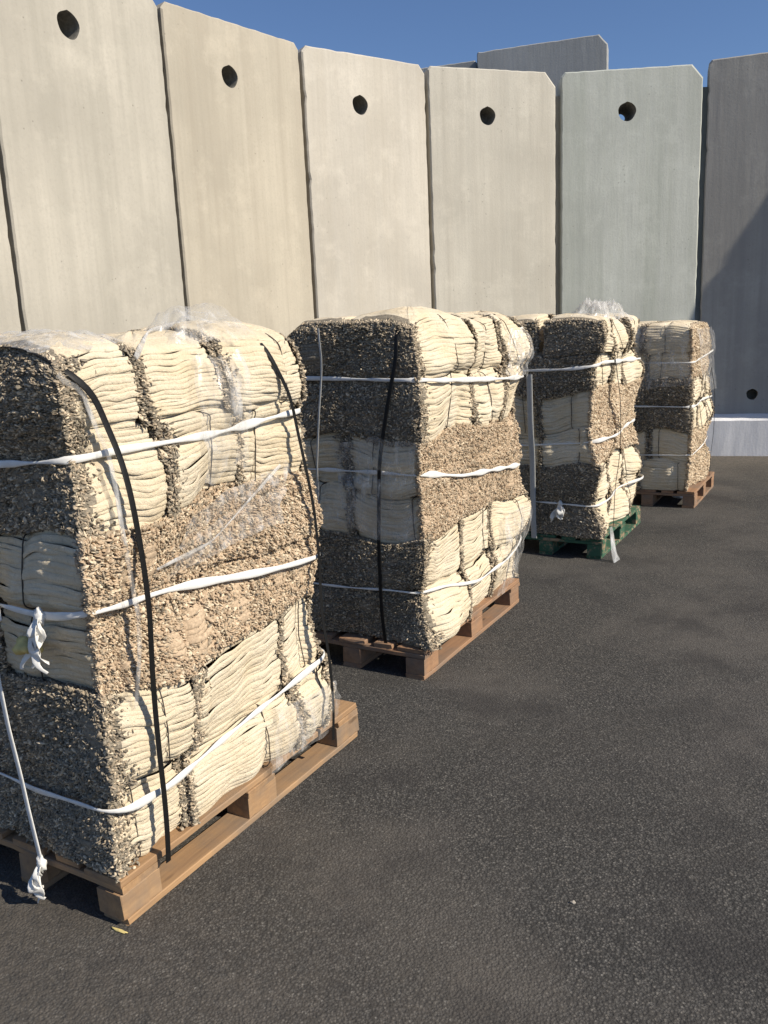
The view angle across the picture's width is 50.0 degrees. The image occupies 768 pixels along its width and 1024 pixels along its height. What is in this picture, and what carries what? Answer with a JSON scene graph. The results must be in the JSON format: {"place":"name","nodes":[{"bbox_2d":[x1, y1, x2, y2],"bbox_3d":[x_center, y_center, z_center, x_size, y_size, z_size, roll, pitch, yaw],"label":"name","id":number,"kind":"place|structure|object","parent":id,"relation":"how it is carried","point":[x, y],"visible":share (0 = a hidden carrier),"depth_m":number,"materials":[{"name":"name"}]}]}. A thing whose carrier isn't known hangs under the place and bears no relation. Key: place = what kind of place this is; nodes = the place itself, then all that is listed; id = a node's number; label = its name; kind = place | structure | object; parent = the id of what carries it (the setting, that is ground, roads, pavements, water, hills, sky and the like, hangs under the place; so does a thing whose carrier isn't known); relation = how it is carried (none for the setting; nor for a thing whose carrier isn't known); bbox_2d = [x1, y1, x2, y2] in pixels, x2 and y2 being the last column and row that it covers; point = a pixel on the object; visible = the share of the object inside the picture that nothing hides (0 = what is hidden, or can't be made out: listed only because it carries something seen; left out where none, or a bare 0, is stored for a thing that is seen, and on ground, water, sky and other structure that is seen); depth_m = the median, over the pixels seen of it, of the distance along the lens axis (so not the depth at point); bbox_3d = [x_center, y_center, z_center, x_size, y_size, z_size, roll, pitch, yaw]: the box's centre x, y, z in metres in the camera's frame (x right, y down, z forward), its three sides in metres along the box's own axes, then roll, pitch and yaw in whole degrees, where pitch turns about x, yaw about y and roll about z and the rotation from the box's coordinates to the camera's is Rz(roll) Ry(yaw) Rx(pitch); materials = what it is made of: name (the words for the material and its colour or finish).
{"place":"outdoors","nodes":[
{"label":"outdoors","id":0,"kind":"place"},
{"bbox_2d":[0,456,767,1023],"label":"asphalt ground","id":1,"kind":"structure","parent":0,"point":[454,836],"depth_m":2.60,"materials":[{"name":"asphalt"}]},
{"bbox_2d":[0,176,21,332],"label":"concrete wall panel","id":2,"kind":"structure","parent":1,"relation":"on","point":[9,317],"depth_m":5.99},
{"bbox_2d":[0,0,185,333],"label":"concrete wall panel","id":3,"kind":"structure","parent":1,"relation":"on","point":[86,174],"depth_m":6.50,"materials":[{"name":"concrete"}]},
{"bbox_2d":[0,699,358,925],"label":"wooden pallet","id":4,"kind":"object","parent":1,"relation":"on","point":[150,881],"visible":0.29,"depth_m":2.59,"materials":[{"name":"brown wood"}]},
{"bbox_2d":[0,748,33,844],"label":"cloth bundle","id":5,"kind":"object","parent":4,"relation":"on","point":[13,814],"visible":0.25,"depth_m":2.50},
{"bbox_2d":[0,669,24,756],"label":"cloth bundle","id":6,"kind":"object","parent":5,"relation":"on","point":[5,742],"visible":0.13,"depth_m":2.41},
{"bbox_2d":[0,346,170,862],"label":"black strap","id":7,"kind":"object","parent":4,"relation":"on","point":[84,386],"visible":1,"depth_m":2.20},
{"bbox_2d":[17,737,190,882],"bbox_3d":[-0.847,0.840,2.483,0.425,0.310,0.330,4,14,30],"label":"cloth bundle","id":8,"kind":"object","parent":4,"relation":"on","point":[97,841],"visible":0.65,"depth_m":2.36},
{"bbox_2d":[2,653,201,798],"bbox_3d":[-0.815,0.593,2.433,0.432,0.327,0.373,4,14,30],"label":"cloth bundle","id":9,"kind":"object","parent":8,"relation":"on","point":[84,734],"visible":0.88,"depth_m":2.30,"materials":[{"name":"fabric"}]},
{"bbox_2d":[0,590,197,697],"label":"cloth bundle","id":10,"kind":"object","parent":9,"relation":"on","point":[114,658],"visible":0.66,"depth_m":2.29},
{"bbox_2d":[0,511,183,627],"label":"cloth bundle","id":11,"kind":"object","parent":10,"relation":"on","point":[48,571],"visible":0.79,"depth_m":2.17,"materials":[{"name":"fabric"}]},
{"bbox_2d":[0,421,174,539],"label":"cloth bundle","id":12,"kind":"object","parent":11,"relation":"on","point":[79,500],"visible":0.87,"depth_m":2.16,"materials":[{"name":"fabric"}]},
{"bbox_2d":[0,331,149,442],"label":"cloth bundle","id":13,"kind":"object","parent":12,"relation":"on","point":[40,396],"visible":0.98,"depth_m":2.10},
{"bbox_2d":[0,678,46,902],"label":"white tie","id":14,"kind":"object","parent":13,"relation":"hanging from","point":[35,886],"visible":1,"depth_m":2.38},
{"bbox_2d":[0,329,122,352],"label":"stretch film","id":15,"kind":"object","parent":13,"relation":"on","point":[73,334],"visible":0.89,"depth_m":2.17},
{"bbox_2d":[0,648,324,812],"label":"white strapping","id":16,"kind":"object","parent":8,"relation":"on","point":[143,801],"visible":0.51,"depth_m":2.45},
{"bbox_2d":[145,664,302,825],"bbox_3d":[-0.619,0.761,2.827,0.433,0.298,0.584,5,14,30],"label":"cloth bundle","id":17,"kind":"object","parent":4,"relation":"on","point":[268,733],"visible":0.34,"depth_m":2.73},
{"bbox_2d":[187,605,288,745],"bbox_3d":[-0.617,0.499,2.784,0.439,0.342,0.504,4,14,30],"label":"cloth bundle","id":18,"kind":"object","parent":17,"relation":"on","point":[250,658],"visible":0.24,"depth_m":2.70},
{"bbox_2d":[173,557,263,678],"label":"cloth bundle","id":19,"kind":"object","parent":18,"relation":"on","point":[217,618],"visible":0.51,"depth_m":2.57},
{"bbox_2d":[174,476,257,598],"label":"cloth bundle","id":20,"kind":"object","parent":19,"relation":"on","point":[236,538],"visible":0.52,"depth_m":2.56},
{"bbox_2d":[142,407,244,518],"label":"cloth bundle","id":21,"kind":"object","parent":20,"relation":"on","point":[220,462],"visible":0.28,"depth_m":2.41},
{"bbox_2d":[96,330,231,423],"bbox_3d":[-0.736,-0.405,2.479,0.444,0.279,0.343,4,14,29],"label":"cloth bundle","id":22,"kind":"object","parent":21,"relation":"on","point":[195,386],"visible":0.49,"depth_m":2.39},
{"bbox_2d":[248,536,319,630],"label":"cloth bundle","id":23,"kind":"object","parent":18,"relation":"on","point":[283,590],"visible":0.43,"depth_m":2.85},
{"bbox_2d":[0,554,317,674],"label":"white strapping","id":24,"kind":"object","parent":23,"relation":"on","point":[36,634],"visible":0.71,"depth_m":2.21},
{"bbox_2d":[12,635,43,654],"bbox_3d":[-0.963,0.358,2.226,0.089,0.050,0.071,5,14,30],"label":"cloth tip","id":25,"kind":"object","parent":24,"relation":"attached to","point":[20,647],"visible":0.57,"depth_m":2.21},
{"bbox_2d":[245,470,322,557],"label":"cloth bundle","id":26,"kind":"object","parent":23,"relation":"on","point":[287,519],"visible":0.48,"depth_m":2.81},
{"bbox_2d":[174,399,308,485],"bbox_3d":[-0.525,-0.239,2.859,0.418,0.300,0.408,5,14,30],"label":"cloth bundle","id":27,"kind":"object","parent":26,"relation":"on","point":[268,447],"visible":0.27,"depth_m":2.78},
{"bbox_2d":[127,320,307,409],"bbox_3d":[-0.542,-0.489,2.790,0.444,0.318,0.481,4,14,30],"label":"cloth bundle","id":28,"kind":"object","parent":27,"relation":"on","point":[235,344],"visible":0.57,"depth_m":2.65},
{"bbox_2d":[213,584,326,685],"bbox_3d":[-0.462,0.427,3.078,0.422,0.340,0.268,5,14,31],"label":"cloth bundle","id":29,"kind":"object","parent":17,"relation":"on","point":[301,642],"visible":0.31,"depth_m":3.02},
{"bbox_2d":[238,655,335,746],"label":"cloth bundle","id":30,"kind":"object","parent":4,"relation":"on","point":[312,689],"visible":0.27,"depth_m":3.04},
{"bbox_2d":[260,343,334,739],"bbox_3d":[-0.685,0.105,3.024,0.946,1.531,0.166,2,13,20],"label":"black strap","id":31,"kind":"object","parent":4,"relation":"on","point":[313,509],"visible":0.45,"depth_m":2.92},
{"bbox_2d":[156,1,313,336],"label":"concrete wall panel","id":32,"kind":"structure","parent":1,"relation":"on","point":[233,107],"depth_m":7.74,"materials":[{"name":"concrete"}]},
{"bbox_2d":[298,45,431,318],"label":"concrete wall panel","id":33,"kind":"structure","parent":1,"relation":"on","point":[364,130],"depth_m":8.79,"materials":[{"name":"concrete"}]},
{"bbox_2d":[314,578,519,680],"bbox_3d":[0.153,0.568,4.587,0.811,0.148,1.262,4,14,30],"label":"wooden pallet","id":34,"kind":"object","parent":1,"relation":"on","point":[359,651],"visible":0.27,"depth_m":4.11,"materials":[{"name":"brown wood"}]},
{"bbox_2d":[310,579,361,634],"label":"cloth bundle","id":35,"kind":"object","parent":34,"relation":"on","point":[339,609],"visible":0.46,"depth_m":4.08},
{"bbox_2d":[314,530,350,585],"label":"cloth bundle","id":36,"kind":"object","parent":35,"relation":"on","point":[334,555],"visible":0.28,"depth_m":4.01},
{"bbox_2d":[313,478,357,537],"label":"cloth bundle","id":37,"kind":"object","parent":36,"relation":"on","point":[335,498],"visible":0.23,"depth_m":3.96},
{"bbox_2d":[302,433,364,484],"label":"cloth bundle","id":38,"kind":"object","parent":37,"relation":"on","point":[332,451],"visible":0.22,"depth_m":3.94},
{"bbox_2d":[296,375,344,438],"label":"cloth bundle","id":39,"kind":"object","parent":38,"relation":"on","point":[331,421],"visible":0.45,"depth_m":3.88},
{"bbox_2d":[287,316,356,375],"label":"cloth bundle","id":40,"kind":"object","parent":39,"relation":"on","point":[304,335],"visible":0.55,"depth_m":3.81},
{"bbox_2d":[316,328,321,506],"bbox_3d":[-0.306,-0.430,3.863,0.077,0.843,0.017,5,14,31],"label":"white tie","id":41,"kind":"object","parent":40,"relation":"hanging from","point":[318,414],"visible":0.95,"depth_m":3.85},
{"bbox_2d":[352,570,472,652],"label":"cloth bundle","id":42,"kind":"object","parent":34,"relation":"on","point":[446,612],"visible":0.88,"depth_m":3.95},
{"bbox_2d":[347,516,464,591],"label":"cloth bundle","id":43,"kind":"object","parent":42,"relation":"on","point":[417,564],"visible":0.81,"depth_m":3.90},
{"bbox_2d":[351,472,465,543],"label":"cloth bundle","id":44,"kind":"object","parent":43,"relation":"on","point":[435,515],"visible":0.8,"depth_m":3.86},
{"bbox_2d":[345,425,461,498],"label":"cloth bundle","id":45,"kind":"object","parent":44,"relation":"on","point":[439,452],"visible":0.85,"depth_m":3.80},
{"bbox_2d":[341,371,479,446],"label":"cloth bundle","id":46,"kind":"object","parent":45,"relation":"on","point":[419,412],"visible":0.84,"depth_m":3.75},
{"bbox_2d":[342,306,478,381],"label":"cloth bundle","id":47,"kind":"object","parent":46,"relation":"on","point":[434,343],"visible":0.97,"depth_m":3.72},
{"bbox_2d":[313,534,521,593],"bbox_3d":[0.172,0.264,4.560,0.870,0.101,1.361,5,14,31],"label":"white strapping","id":48,"kind":"object","parent":42,"relation":"on","point":[496,567],"visible":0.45,"depth_m":4.04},
{"bbox_2d":[377,314,495,642],"bbox_3d":[0.399,-0.244,4.304,0.132,1.577,1.380,6,15,35],"label":"black strap","id":49,"kind":"object","parent":34,"relation":"on","point":[393,371],"visible":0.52,"depth_m":3.77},
{"bbox_2d":[463,548,494,607],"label":"cloth bundle","id":50,"kind":"object","parent":34,"relation":"on","point":[480,591],"visible":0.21,"depth_m":4.44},
{"bbox_2d":[455,504,492,567],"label":"cloth bundle","id":51,"kind":"object","parent":50,"relation":"on","point":[475,525],"visible":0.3,"depth_m":4.32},
{"bbox_2d":[400,462,494,521],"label":"cloth bundle","id":52,"kind":"object","parent":51,"relation":"on","point":[477,492],"visible":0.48,"depth_m":4.24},
{"bbox_2d":[439,422,495,472],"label":"cloth bundle","id":53,"kind":"object","parent":52,"relation":"on","point":[475,443],"visible":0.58,"depth_m":4.16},
{"bbox_2d":[477,532,519,596],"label":"cloth bundle","id":54,"kind":"object","parent":34,"relation":"on","point":[500,553],"visible":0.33,"depth_m":4.68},
{"bbox_2d":[477,492,531,548],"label":"cloth bundle","id":55,"kind":"object","parent":54,"relation":"on","point":[514,515],"visible":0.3,"depth_m":4.68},
{"bbox_2d":[491,451,527,501],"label":"cloth bundle","id":56,"kind":"object","parent":55,"relation":"on","point":[508,485],"visible":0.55,"depth_m":4.66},
{"bbox_2d":[307,463,519,477],"bbox_3d":[0.141,-0.257,4.452,0.863,0.169,1.342,4,14,30],"label":"white strapping","id":57,"kind":"object","parent":56,"relation":"on","point":[437,474],"visible":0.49,"depth_m":3.92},
{"bbox_2d":[489,410,521,459],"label":"cloth bundle","id":58,"kind":"object","parent":56,"relation":"on","point":[506,445],"visible":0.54,"depth_m":4.63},
{"bbox_2d":[469,367,507,425],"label":"cloth bundle","id":59,"kind":"object","parent":58,"relation":"on","point":[489,405],"visible":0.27,"depth_m":4.33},
{"bbox_2d":[446,312,507,375],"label":"cloth bundle","id":60,"kind":"object","parent":59,"relation":"on","point":[490,353],"visible":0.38,"depth_m":4.34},
{"bbox_2d":[483,360,523,420],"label":"cloth bundle","id":61,"kind":"object","parent":58,"relation":"on","point":[516,369],"visible":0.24,"depth_m":4.57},
{"bbox_2d":[305,374,523,382],"bbox_3d":[0.140,-0.717,4.359,0.897,0.105,1.355,4,14,29],"label":"white strapping","id":62,"kind":"object","parent":61,"relation":"on","point":[440,380],"visible":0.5,"depth_m":3.83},
{"bbox_2d":[458,311,532,367],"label":"cloth bundle","id":63,"kind":"object","parent":61,"relation":"on","point":[516,350],"visible":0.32,"depth_m":4.57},
{"bbox_2d":[423,66,559,315],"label":"concrete wall panel","id":64,"kind":"structure","parent":1,"relation":"on","point":[492,149],"depth_m":9.48,"materials":[{"name":"concrete"}]},
{"bbox_2d":[477,34,608,95],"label":"concrete wall panel","id":65,"kind":"structure","parent":1,"relation":"on","point":[554,61],"depth_m":13.02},
{"bbox_2d":[518,505,639,559],"bbox_3d":[1.457,0.113,6.422,0.816,0.149,1.200,4,14,30],"label":"wooden pallet","id":66,"kind":"object","parent":1,"relation":"on","point":[621,529],"visible":0.36,"depth_m":5.94,"materials":[{"name":"green wood"}]},
{"bbox_2d":[526,374,536,537],"bbox_3d":[1.040,-0.379,5.797,0.051,1.171,0.051,5,14,32],"label":"white strap","id":67,"kind":"object","parent":66,"relation":"on","point":[531,452],"visible":0.97,"depth_m":5.79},
{"bbox_2d":[524,497,542,533],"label":"cloth bundle","id":68,"kind":"object","parent":66,"relation":"on","point":[528,527],"visible":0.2,"depth_m":5.94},
{"bbox_2d":[518,464,539,496],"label":"cloth bundle","id":69,"kind":"object","parent":68,"relation":"on","point":[525,473],"visible":0.28,"depth_m":5.89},
{"bbox_2d":[518,433,541,466],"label":"cloth bundle","id":70,"kind":"object","parent":69,"relation":"on","point":[523,438],"visible":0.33,"depth_m":5.87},
{"bbox_2d":[514,395,539,436],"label":"cloth bundle","id":71,"kind":"object","parent":70,"relation":"on","point":[520,407],"visible":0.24,"depth_m":5.79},
{"bbox_2d":[515,352,543,401],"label":"cloth bundle","id":72,"kind":"object","parent":71,"relation":"on","point":[533,362],"visible":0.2,"depth_m":5.71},
{"bbox_2d":[511,313,553,356],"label":"cloth bundle","id":73,"kind":"object","parent":72,"relation":"on","point":[533,324],"visible":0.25,"depth_m":5.72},
{"bbox_2d":[523,356,640,371],"bbox_3d":[1.345,-1.109,6.166,0.891,0.069,1.217,5,14,33],"label":"white strapping","id":74,"kind":"object","parent":72,"relation":"on","point":[630,359],"visible":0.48,"depth_m":5.64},
{"bbox_2d":[520,418,634,445],"bbox_3d":[1.398,-0.622,6.293,0.880,0.089,1.227,4,14,28],"label":"white strapping","id":75,"kind":"object","parent":70,"relation":"on","point":[599,440],"visible":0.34,"depth_m":5.74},
{"bbox_2d":[536,494,609,539],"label":"cloth bundle","id":76,"kind":"object","parent":66,"relation":"on","point":[585,522],"visible":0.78,"depth_m":5.78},
{"bbox_2d":[538,459,612,501],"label":"cloth bundle","id":77,"kind":"object","parent":76,"relation":"on","point":[583,481],"visible":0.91,"depth_m":5.73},
{"bbox_2d":[538,421,615,467],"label":"cloth bundle","id":78,"kind":"object","parent":77,"relation":"on","point":[594,454],"visible":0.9,"depth_m":5.70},
{"bbox_2d":[537,383,613,436],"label":"cloth bundle","id":79,"kind":"object","parent":78,"relation":"on","point":[590,408],"visible":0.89,"depth_m":5.68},
{"bbox_2d":[535,352,613,400],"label":"cloth bundle","id":80,"kind":"object","parent":79,"relation":"on","point":[556,384],"visible":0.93,"depth_m":5.60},
{"bbox_2d":[542,313,618,358],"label":"cloth bundle","id":81,"kind":"object","parent":80,"relation":"on","point":[569,334],"visible":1,"depth_m":5.54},
{"bbox_2d":[575,297,633,319],"bbox_3d":[1.564,-1.456,5.937,0.310,0.188,0.911,5,14,31],"label":"stretch film","id":82,"kind":"object","parent":81,"relation":"on","point":[595,304],"visible":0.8,"depth_m":5.89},
{"bbox_2d":[536,474,643,521],"bbox_3d":[1.428,-0.130,6.361,0.902,0.171,1.269,4,14,29],"label":"white strapping","id":83,"kind":"object","parent":76,"relation":"on","point":[558,511],"visible":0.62,"depth_m":5.80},
{"bbox_2d":[607,480,630,521],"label":"cloth bundle","id":84,"kind":"object","parent":66,"relation":"on","point":[622,506],"visible":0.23,"depth_m":6.26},
{"bbox_2d":[606,449,624,485],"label":"cloth bundle","id":85,"kind":"object","parent":84,"relation":"on","point":[613,465],"visible":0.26,"depth_m":6.19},
{"bbox_2d":[608,413,627,457],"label":"cloth bundle","id":86,"kind":"object","parent":85,"relation":"on","point":[616,443],"visible":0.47,"depth_m":5.95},
{"bbox_2d":[608,381,631,419],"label":"cloth bundle","id":87,"kind":"object","parent":86,"relation":"on","point":[625,395],"visible":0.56,"depth_m":6.00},
{"bbox_2d":[608,351,625,384],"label":"cloth bundle","id":88,"kind":"object","parent":87,"relation":"on","point":[620,355],"visible":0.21,"depth_m":6.03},
{"bbox_2d":[589,313,630,351],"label":"cloth bundle","id":89,"kind":"object","parent":88,"relation":"on","point":[621,332],"visible":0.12,"depth_m":5.99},
{"bbox_2d":[619,473,639,505],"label":"cloth bundle","id":90,"kind":"object","parent":66,"relation":"on","point":[630,488],"visible":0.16,"depth_m":6.51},
{"bbox_2d":[619,444,641,478],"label":"cloth bundle","id":91,"kind":"object","parent":90,"relation":"on","point":[632,462],"visible":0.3,"depth_m":6.51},
{"bbox_2d":[622,411,638,449],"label":"cloth bundle","id":92,"kind":"object","parent":91,"relation":"on","point":[630,434],"visible":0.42,"depth_m":6.44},
{"bbox_2d":[628,378,641,412],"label":"cloth bundle","id":93,"kind":"object","parent":92,"relation":"on","point":[634,385],"visible":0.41,"depth_m":6.35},
{"bbox_2d":[620,346,644,384],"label":"cloth bundle","id":94,"kind":"object","parent":93,"relation":"on","point":[632,371],"visible":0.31,"depth_m":6.31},
{"bbox_2d":[606,313,639,352],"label":"cloth bundle","id":95,"kind":"object","parent":94,"relation":"on","point":[633,325],"visible":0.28,"depth_m":6.09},
{"bbox_2d":[556,64,707,321],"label":"concrete wall panel","id":96,"kind":"structure","parent":1,"relation":"on","point":[631,193],"depth_m":9.68,"materials":[{"name":"concrete"}]},
{"bbox_2d":[635,471,713,508],"bbox_3d":[2.617,-0.238,7.809,0.810,0.149,1.096,4,14,30],"label":"wooden pallet","id":97,"kind":"object","parent":1,"relation":"on","point":[694,495],"visible":0.37,"depth_m":7.35,"materials":[{"name":"brown wood"}]},
{"bbox_2d":[637,457,695,491],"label":"cloth bundle","id":98,"kind":"object","parent":97,"relation":"on","point":[659,473],"visible":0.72,"depth_m":7.23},
{"bbox_2d":[647,427,700,464],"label":"cloth bundle","id":99,"kind":"object","parent":98,"relation":"on","point":[663,441],"visible":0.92,"depth_m":7.17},
{"bbox_2d":[643,401,698,433],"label":"cloth bundle","id":100,"kind":"object","parent":99,"relation":"on","point":[682,420],"visible":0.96,"depth_m":7.12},
{"bbox_2d":[642,376,702,404],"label":"cloth bundle","id":101,"kind":"object","parent":100,"relation":"on","point":[685,390],"visible":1,"depth_m":7.07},
{"bbox_2d":[644,349,701,380],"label":"cloth bundle","id":102,"kind":"object","parent":101,"relation":"on","point":[683,370],"visible":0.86,"depth_m":7.05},
{"bbox_2d":[641,321,703,355],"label":"cloth bundle","id":103,"kind":"object","parent":102,"relation":"on","point":[673,336],"visible":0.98,"depth_m":7.01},
{"bbox_2d":[693,453,706,483],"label":"cloth bundle","id":104,"kind":"object","parent":97,"relation":"on","point":[699,474],"visible":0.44,"depth_m":7.57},
{"bbox_2d":[697,425,706,456],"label":"cloth bundle","id":105,"kind":"object","parent":104,"relation":"on","point":[703,433],"visible":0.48,"depth_m":7.52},
{"bbox_2d":[694,396,708,428],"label":"cloth bundle","id":106,"kind":"object","parent":105,"relation":"on","point":[703,417],"visible":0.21,"depth_m":7.55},
{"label":"cloth bundle","id":107,"kind":"object","parent":97,"relation":"on","visible":0},
{"bbox_2d":[635,429,649,459],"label":"cloth bundle","id":108,"kind":"object","parent":107,"relation":"on","point":[643,441],"visible":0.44,"depth_m":7.29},
{"bbox_2d":[633,405,643,431],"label":"cloth bundle","id":109,"kind":"object","parent":108,"relation":"on","point":[638,422],"visible":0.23,"depth_m":7.25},
{"bbox_2d":[700,52,767,455],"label":"concrete wall panel","id":110,"kind":"structure","parent":1,"relation":"on","point":[734,295],"depth_m":9.66,"materials":[{"name":"concrete"}]},
{"bbox_2d":[153,0,767,119],"label":"sky","id":111,"kind":"structure","parent":0,"point":[424,33],"materials":[{"name":"blue"}]},
{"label":"cloth bundle","id":112,"kind":"object","parent":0,"visible":0},
{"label":"cloth bundle","id":113,"kind":"object","parent":112,"relation":"on","visible":0},
{"bbox_2d":[0,408,300,467],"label":"white strapping","id":114,"kind":"object","parent":113,"relation":"on","point":[240,426],"visible":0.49,"depth_m":2.23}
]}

